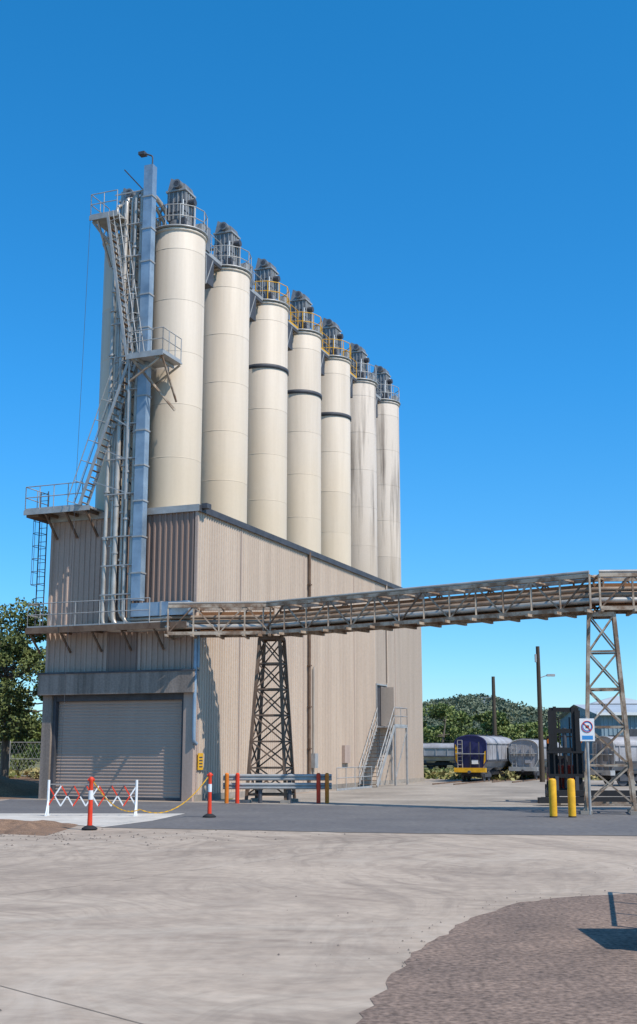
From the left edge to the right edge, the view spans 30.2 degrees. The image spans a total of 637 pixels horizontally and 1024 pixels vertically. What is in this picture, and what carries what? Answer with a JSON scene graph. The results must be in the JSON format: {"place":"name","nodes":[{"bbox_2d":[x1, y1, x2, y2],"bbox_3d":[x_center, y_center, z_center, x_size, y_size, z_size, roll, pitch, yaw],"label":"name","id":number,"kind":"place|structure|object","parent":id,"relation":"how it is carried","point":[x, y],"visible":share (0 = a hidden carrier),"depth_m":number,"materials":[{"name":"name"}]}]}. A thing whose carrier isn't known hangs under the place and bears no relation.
{"place":"outdoors","nodes":[
{"label":"outdoors","id":0,"kind":"place"},
{"bbox_2d":[0,776,38,798],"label":"dirt verge","id":1,"kind":"structure","parent":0,"point":[27,778],"depth_m":50.64,"materials":[{"name":"brown soil"}]},
{"bbox_2d":[0,775,38,795],"bbox_3d":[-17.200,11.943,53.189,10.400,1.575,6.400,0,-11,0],"label":"dumpster","id":2,"kind":"object","parent":1,"relation":"on","point":[12,787],"visible":0.73,"depth_m":51.84,"materials":[{"name":"teal metal"}]},
{"bbox_2d":[0,741,40,775],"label":"chain link fence","id":3,"kind":"object","parent":1,"relation":"on","point":[20,754],"visible":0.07,"depth_m":86.22,"materials":[{"name":"metal"}]},
{"bbox_2d":[0,704,41,770],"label":"tree","id":4,"kind":"object","parent":1,"relation":"on","point":[16,764],"visible":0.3,"depth_m":89.22,"materials":[{"name":"green plant"}]},
{"bbox_2d":[0,597,47,777],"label":"eucalyptus tree","id":5,"kind":"object","parent":1,"relation":"on","point":[16,649],"visible":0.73,"depth_m":73.81,"materials":[{"name":"green plant"}]},
{"bbox_2d":[9,766,602,780],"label":"dry grass","id":6,"kind":"structure","parent":1,"relation":"on","point":[34,773],"depth_m":80.06,"materials":[{"name":"green plant"}]},
{"bbox_2d":[9,755,596,799],"bbox_3d":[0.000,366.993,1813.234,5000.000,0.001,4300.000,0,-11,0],"label":"ground","id":7,"kind":"structure","parent":0,"point":[37,764],"depth_m":139.39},
{"bbox_2d":[55,511,424,800],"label":"long walls","id":8,"kind":"structure","parent":7,"relation":"on","point":[272,570],"depth_m":56.67,"materials":[{"name":"metal"}]},
{"bbox_2d":[197,753,202,769],"bbox_3d":[-4.666,9.864,46.603,0.026,0.650,0.440,-4,-12,21],"label":"wall sign","id":9,"kind":"object","parent":8,"relation":"attached to","point":[200,761],"visible":1,"depth_m":46.58,"materials":[{"name":"yellow paint"}]},
{"bbox_2d":[50,504,422,598],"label":"roof","id":10,"kind":"structure","parent":8,"relation":"on","point":[184,508],"depth_m":50.97,"materials":[{"name":"metal"}]},
{"bbox_2d":[95,188,156,510],"bbox_3d":[-8.537,-7.200,52.816,2.602,15.500,2.602,0,-11,0],"label":"grain silo","id":11,"kind":"object","parent":10,"relation":"on","point":[105,353],"visible":0.18,"depth_m":51.83,"materials":[{"name":"paint"}]},
{"bbox_2d":[147,179,207,507],"bbox_3d":[-6.261,-7.379,51.928,2.602,15.500,2.602,0,-11,0],"label":"grain silo","id":12,"kind":"object","parent":10,"relation":"on","point":[175,436],"visible":0.82,"depth_m":50.89,"materials":[{"name":"paint"}]},
{"bbox_2d":[164,217,380,417],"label":"rooftop walkway","id":13,"kind":"structure","parent":12,"relation":"attached to","point":[212,262],"depth_m":59.05,"materials":[{"name":"metal"}]},
{"bbox_2d":[201,503,210,510],"bbox_3d":[-4.622,-0.187,48.350,0.311,0.292,0.370,-4,-12,21],"label":"floodlight","id":14,"kind":"object","parent":10,"relation":"on","point":[205,506],"visible":1,"depth_m":48.22,"materials":[{"name":"metal"}]},
{"bbox_2d":[200,221,251,523],"bbox_3d":[-4.523,-6.517,56.210,2.602,15.500,2.602,0,-11,0],"label":"grain silo","id":15,"kind":"object","parent":10,"relation":"on","point":[224,455],"visible":0.75,"depth_m":55.13,"materials":[{"name":"paint"}]},
{"bbox_2d":[247,258,289,539],"bbox_3d":[-2.786,-5.655,60.491,2.602,15.500,2.602,0,-11,0],"label":"grain silo","id":16,"kind":"object","parent":10,"relation":"on","point":[267,432],"visible":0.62,"depth_m":59.40,"materials":[{"name":"paint"}]},
{"bbox_2d":[287,290,322,553],"bbox_3d":[-1.049,-4.794,64.772,2.602,15.500,2.602,0,-11,0],"label":"grain silo","id":17,"kind":"object","parent":10,"relation":"on","point":[304,397],"visible":0.69,"depth_m":63.69,"materials":[{"name":"paint"}]},
{"bbox_2d":[321,318,351,565],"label":"grain silo","id":18,"kind":"object","parent":10,"relation":"on","point":[335,474],"visible":0.6,"depth_m":67.97,"materials":[{"name":"paint"}]},
{"bbox_2d":[350,343,377,576],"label":"grain silo","id":19,"kind":"object","parent":10,"relation":"on","point":[364,554],"visible":0.53,"depth_m":72.25,"materials":[{"name":"paint"}]},
{"bbox_2d":[373,365,400,586],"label":"grain silo","id":20,"kind":"object","parent":10,"relation":"on","point":[388,501],"visible":0.59,"depth_m":76.54,"materials":[{"name":"paint"}]},
{"bbox_2d":[192,552,387,782],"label":"downpipes","id":21,"kind":"object","parent":8,"relation":"attached to","point":[313,760],"visible":0.88,"depth_m":57.39,"materials":[{"name":"metal"}]},
{"bbox_2d":[238,528,396,782],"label":"cladding joints","id":22,"kind":"object","parent":8,"relation":"attached to","point":[303,686],"visible":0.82,"depth_m":57.00,"materials":[{"name":"beige metal"}]},
{"bbox_2d":[376,683,393,725],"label":"side door","id":23,"kind":"structure","parent":8,"relation":"attached to","point":[385,700],"depth_m":67.60,"materials":[{"name":"metal"}]},
{"bbox_2d":[0,722,559,760],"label":"distant trees","id":24,"kind":"object","parent":7,"relation":"on","point":[38,745],"visible":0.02,"depth_m":168.05,"materials":[{"name":"green plant"}]},
{"bbox_2d":[423,723,446,742],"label":"broadleaf tree","id":25,"kind":"object","parent":7,"relation":"on","point":[433,740],"visible":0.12,"depth_m":133.58,"materials":[{"name":"green plant"}]},
{"bbox_2d":[424,761,449,768],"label":"hopper wagon","id":26,"kind":"object","parent":7,"relation":"on","point":[439,766],"visible":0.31,"depth_m":120.78,"materials":[{"name":"metal"}]},
{"bbox_2d":[424,767,454,777],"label":"green weeds","id":27,"kind":"object","parent":7,"relation":"on","point":[439,769],"visible":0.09,"depth_m":83.92,"materials":[{"name":"green plant"}]},
{"bbox_2d":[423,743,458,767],"bbox_3d":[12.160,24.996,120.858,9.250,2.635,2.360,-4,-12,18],"label":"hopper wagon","id":28,"kind":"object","parent":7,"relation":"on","point":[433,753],"visible":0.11,"depth_m":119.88,"materials":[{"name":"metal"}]},
{"bbox_2d":[423,702,460,742],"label":"broadleaf tree","id":29,"kind":"object","parent":7,"relation":"on","point":[440,711],"visible":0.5,"depth_m":129.32,"materials":[{"name":"green plant"}]},
{"bbox_2d":[431,709,472,765],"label":"broadleaf tree","id":30,"kind":"object","parent":7,"relation":"on","point":[463,717],"visible":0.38,"depth_m":138.60,"materials":[{"name":"green plant"}]},
{"bbox_2d":[456,710,516,738],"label":"broadleaf tree","id":31,"kind":"object","parent":7,"relation":"on","point":[485,719],"visible":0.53,"depth_m":125.26,"materials":[{"name":"green plant"}]},
{"bbox_2d":[492,676,496,734],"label":"utility pole","id":32,"kind":"object","parent":7,"relation":"on","point":[494,723],"visible":0.6,"depth_m":98.59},
{"bbox_2d":[432,771,584,784],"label":"railway track","id":33,"kind":"structure","parent":7,"relation":"on","point":[476,781],"depth_m":73.12,"materials":[{"name":"metal"}]},
{"bbox_2d":[454,734,511,781],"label":"hopper wagon","id":34,"kind":"object","parent":33,"relation":"on","point":[484,757],"visible":0.94,"depth_m":73.61,"materials":[{"name":"blue paint"}]},
{"bbox_2d":[508,738,561,779],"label":"hopper wagon","id":35,"kind":"object","parent":33,"relation":"on","point":[523,759],"visible":0.76,"depth_m":77.68,"materials":[{"name":"metal"}]},
{"bbox_2d":[513,729,546,740],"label":"broadleaf tree","id":36,"kind":"object","parent":7,"relation":"on","point":[532,733],"visible":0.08,"depth_m":109.83,"materials":[{"name":"green plant"}]},
{"bbox_2d":[509,721,561,753],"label":"broadleaf tree","id":37,"kind":"object","parent":7,"relation":"on","point":[528,726],"visible":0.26,"depth_m":129.64,"materials":[{"name":"green plant"}]},
{"bbox_2d":[0,779,636,1023],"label":"concrete yard","id":38,"kind":"structure","parent":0,"point":[151,945],"depth_m":15.07,"materials":[{"name":"grey concrete"}]},
{"bbox_2d":[0,819,78,835],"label":"gravel strip","id":39,"kind":"object","parent":38,"relation":"on","point":[22,827],"visible":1,"depth_m":29.48,"materials":[{"name":"brown gravel"}]},
{"bbox_2d":[82,777,97,829],"bbox_3d":[-5.770,7.361,29.834,0.400,1.300,0.400,0,-11,0],"label":"traffic bollard","id":40,"kind":"object","parent":38,"relation":"on","point":[89,826],"visible":1,"depth_m":29.77,"materials":[{"name":"orange plastic"}]},
{"bbox_2d":[93,777,207,812],"bbox_3d":[-4.819,7.890,32.671,0.697,1.003,6.025,-5,-12,23],"label":"plastic chain","id":41,"kind":"object","parent":40,"relation":"attached to","point":[144,810],"visible":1,"depth_m":33.15,"materials":[{"name":"yellow paint"}]},
{"bbox_2d":[0,813,184,826],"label":"concrete slab","id":42,"kind":"structure","parent":38,"relation":"on","point":[105,819],"depth_m":34.95,"materials":[{"name":"white concrete"}]},
{"bbox_2d":[44,780,137,815],"bbox_3d":[-6.905,8.727,35.986,2.770,1.070,0.600,0,-11,0],"label":"expanding barricade","id":43,"kind":"object","parent":42,"relation":"on","point":[48,798],"visible":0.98,"depth_m":35.99,"materials":[{"name":"white paint"}]},
{"bbox_2d":[0,838,544,1023],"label":"expansion joints","id":44,"kind":"object","parent":38,"relation":"on","point":[131,878],"visible":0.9,"depth_m":9.97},
{"bbox_2d":[0,830,627,974],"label":"loose stones","id":45,"kind":"object","parent":38,"relation":"on","point":[216,840],"visible":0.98,"depth_m":26.22,"materials":[{"name":"grey stone"}]},
{"bbox_2d":[356,893,636,1023],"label":"bitumen patch","id":46,"kind":"object","parent":38,"relation":"on","point":[574,961],"visible":1,"depth_m":10.78,"materials":[{"name":"grey asphalt"}]},
{"bbox_2d":[0,799,636,835],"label":"asphalt road","id":47,"kind":"structure","parent":0,"point":[364,819],"depth_m":34.52,"materials":[{"name":"grey asphalt"}]},
{"bbox_2d":[37,669,198,801],"bbox_3d":[-8.182,9.029,47.699,7.300,5.120,0.810,-4,-12,21],"label":"door surround","id":48,"kind":"object","parent":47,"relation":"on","point":[161,684],"visible":0.92,"depth_m":47.77,"materials":[{"name":"metal"}]},
{"bbox_2d":[55,700,181,800],"bbox_3d":[-8.094,9.647,47.829,5.900,3.940,0.100,-4,-12,21],"label":"roller door","id":49,"kind":"structure","parent":48,"relation":"attached to","point":[118,742],"depth_m":47.81,"materials":[{"name":"paint"}]},
{"bbox_2d":[45,511,198,672],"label":"front wall","id":50,"kind":"structure","parent":48,"relation":"on","point":[171,569],"depth_m":48.80,"materials":[{"name":"grey metal"}]},
{"bbox_2d":[23,481,103,625],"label":"platform","id":51,"kind":"structure","parent":50,"relation":"attached to","point":[42,514],"depth_m":49.91,"materials":[{"name":"metal"}]},
{"bbox_2d":[25,597,190,653],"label":"walkway","id":52,"kind":"structure","parent":50,"relation":"attached to","point":[99,627],"depth_m":47.99,"materials":[{"name":"metal"}]},
{"bbox_2d":[59,151,192,792],"bbox_3d":[-7.691,-2.265,49.207,5.533,27.660,1.940,-4,-12,21],"label":"service riser","id":53,"kind":"object","parent":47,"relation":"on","point":[145,359],"visible":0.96,"depth_m":49.47,"materials":[{"name":"metal"}]},
{"bbox_2d":[203,772,215,816],"bbox_3d":[-3.250,8.447,35.226,0.400,1.300,0.400,0,-11,0],"label":"traffic bollard","id":54,"kind":"object","parent":47,"relation":"on","point":[209,806],"visible":1,"depth_m":35.17,"materials":[{"name":"orange plastic"}]},
{"bbox_2d":[548,778,557,817],"bbox_3d":[7.000,8.534,35.208,0.236,1.138,0.236,0,-11,0],"label":"yellow bollard","id":55,"kind":"object","parent":47,"relation":"on","point":[552,798],"visible":1,"depth_m":35.12,"materials":[{"name":"metal"}]},
{"bbox_2d":[567,778,575,817],"bbox_3d":[7.560,8.534,35.208,0.236,1.138,0.236,0,-11,0],"label":"yellow bollard","id":56,"kind":"object","parent":47,"relation":"on","point":[571,798],"visible":1,"depth_m":35.12,"materials":[{"name":"metal"}]},
{"bbox_2d":[579,717,594,814],"bbox_3d":[8.450,7.935,36.891,0.460,3.000,0.128,0,-11,0],"label":"warning sign","id":57,"kind":"object","parent":47,"relation":"on","point":[587,732],"visible":0.99,"depth_m":37.02,"materials":[{"name":"metal"}]},
{"bbox_2d":[580,612,636,814],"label":"support pylon","id":58,"kind":"object","parent":47,"relation":"on","point":[628,765],"visible":0.94,"depth_m":37.72,"materials":[{"name":"beige metal"}]},
{"bbox_2d":[0,0,636,725],"label":"sky","id":59,"kind":"structure","parent":0,"point":[450,185],"materials":[{"name":"blue"}]},
{"bbox_2d":[195,779,636,808],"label":"concrete","id":60,"kind":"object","parent":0,"point":[506,795],"visible":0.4,"depth_m":50.69,"materials":[{"name":"grey concrete"}]},
{"bbox_2d":[240,636,299,802],"bbox_3d":[-1.840,8.051,46.016,1.910,6.346,1.910,-2,-12,11],"label":"support pylon","id":61,"kind":"object","parent":60,"relation":"on","point":[282,650],"visible":0.98,"depth_m":45.96,"materials":[{"name":"metal"}]},
{"bbox_2d":[100,188,636,639],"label":"pipe gallery","id":62,"kind":"object","parent":61,"relation":"on","point":[543,602],"visible":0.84,"depth_m":45.07,"materials":[{"name":"beige metal"}]},
{"bbox_2d":[223,773,331,803],"bbox_3d":[-1.550,10.409,44.445,4.100,1.130,0.406,0,-11,0],"label":"crash barrier","id":63,"kind":"object","parent":60,"relation":"on","point":[318,785],"visible":1,"depth_m":44.45,"materials":[{"name":"silver metal"}]},
{"bbox_2d":[336,766,371,790],"bbox_3d":[1.859,13.568,60.116,0.044,1.121,5.242,-4,-12,21],"label":"ground handrail","id":64,"kind":"object","parent":60,"relation":"on","point":[350,788],"visible":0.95,"depth_m":60.01,"materials":[{"name":"metal"}]},
{"bbox_2d":[358,707,407,786],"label":"external stairs","id":65,"kind":"structure","parent":60,"relation":"on","point":[386,751],"depth_m":65.89,"materials":[{"name":"metal"}]},
{"bbox_2d":[534,646,554,781],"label":"utility pole","id":66,"kind":"object","parent":60,"relation":"on","point":[540,731],"visible":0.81,"depth_m":73.82,"materials":[{"name":"wood"}]},
{"bbox_2d":[545,706,583,796],"bbox_3d":[9.435,9.286,45.148,1.480,3.590,4.000,-2,-12,8],"label":"forklift","id":67,"kind":"object","parent":60,"relation":"on","point":[560,770],"visible":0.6,"depth_m":44.63,"materials":[{"name":"black metal"}]},
{"bbox_2d":[590,735,636,785],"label":"hopper wagon","id":68,"kind":"object","parent":60,"relation":"on","point":[607,755],"visible":0.77,"depth_m":64.81,"materials":[{"name":"metal"}]},
{"bbox_2d":[537,790,636,805],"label":"steel beam stack","id":69,"kind":"object","parent":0,"point":[560,800],"visible":0.71,"depth_m":42.36,"materials":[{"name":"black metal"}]},
{"bbox_2d":[556,705,636,770],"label":"warehouse shed","id":70,"kind":"structure","parent":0,"point":[604,718],"depth_m":108.41,"materials":[{"name":"metal"}]},
{"bbox_2d":[590,696,636,704],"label":"distant shed","id":71,"kind":"structure","parent":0,"point":[616,701],"depth_m":132.64,"materials":[{"name":"white metal"}]},
{"bbox_3d":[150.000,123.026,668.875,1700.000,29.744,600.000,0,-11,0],"label":"hills","id":72,"kind":"structure","parent":0,"visible":0},
{"bbox_2d":[423,693,563,734],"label":"hill forest","id":73,"kind":"object","parent":72,"relation":"on","point":[472,705],"visible":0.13,"depth_m":570.24,"materials":[{"name":"green plant"}]}
]}

